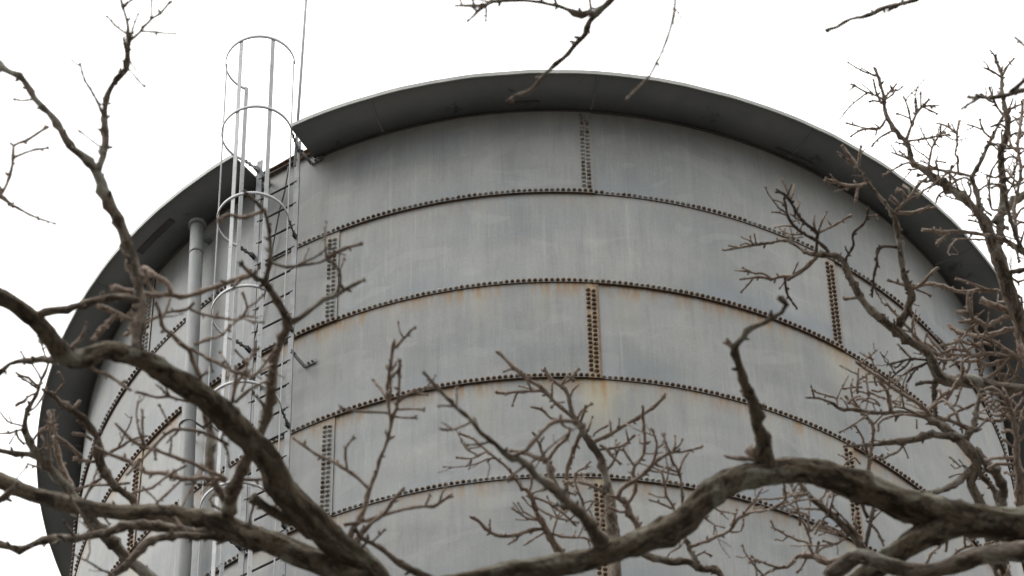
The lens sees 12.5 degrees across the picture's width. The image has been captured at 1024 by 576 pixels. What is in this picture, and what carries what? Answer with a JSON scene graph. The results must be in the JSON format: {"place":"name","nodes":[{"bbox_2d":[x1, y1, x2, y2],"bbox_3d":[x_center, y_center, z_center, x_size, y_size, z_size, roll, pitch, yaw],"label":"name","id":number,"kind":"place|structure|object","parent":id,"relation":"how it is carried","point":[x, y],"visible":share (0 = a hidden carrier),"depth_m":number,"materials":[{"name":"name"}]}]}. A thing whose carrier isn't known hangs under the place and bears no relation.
{"place":"outdoors","nodes":[
{"label":"outdoors","id":0,"kind":"place"},
{"bbox_2d":[0,0,1023,575],"label":"sky","id":1,"kind":"structure","parent":0,"point":[165,133],"materials":[{"name":"white"}]},
{"bbox_3d":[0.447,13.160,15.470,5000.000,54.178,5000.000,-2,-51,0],"label":"ground","id":2,"kind":"structure","parent":0,"visible":0},
{"bbox_2d":[0,336,157,575],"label":"bare tree","id":3,"kind":"object","parent":2,"relation":"on","point":[64,481],"visible":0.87,"depth_m":11.56,"materials":[{"name":"brown plant"}]},
{"bbox_2d":[0,0,453,575],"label":"bare tree","id":4,"kind":"object","parent":2,"relation":"on","point":[338,550],"visible":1,"depth_m":9.41,"materials":[{"name":"brown plant"}]},
{"bbox_2d":[36,0,1023,575],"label":"water tank","id":5,"kind":"object","parent":2,"relation":"on","point":[562,224],"visible":0.71,"depth_m":40.40,"materials":[{"name":"metal"}]},
{"bbox_2d":[438,350,823,575],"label":"bare tree","id":6,"kind":"object","parent":2,"relation":"on","point":[611,511],"visible":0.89,"depth_m":12.10,"materials":[{"name":"brown plant"}]},
{"bbox_2d":[422,295,1023,575],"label":"bare tree","id":7,"kind":"object","parent":2,"relation":"on","point":[935,520],"visible":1,"depth_m":9.02,"materials":[{"name":"brown plant"}]},
{"bbox_2d":[454,0,1023,109],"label":"bare tree","id":8,"kind":"object","parent":2,"relation":"on","point":[599,10],"visible":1,"depth_m":9.19,"materials":[{"name":"brown plant"}]},
{"bbox_2d":[722,49,1023,575],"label":"bare tree","id":9,"kind":"object","parent":2,"relation":"on","point":[1013,310],"visible":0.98,"depth_m":14.76,"materials":[{"name":"brown plant"}]},
{"bbox_2d":[736,483,1010,575],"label":"bare tree","id":10,"kind":"object","parent":2,"relation":"on","point":[848,529],"visible":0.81,"depth_m":12.55,"materials":[{"name":"brown plant"}]}
]}

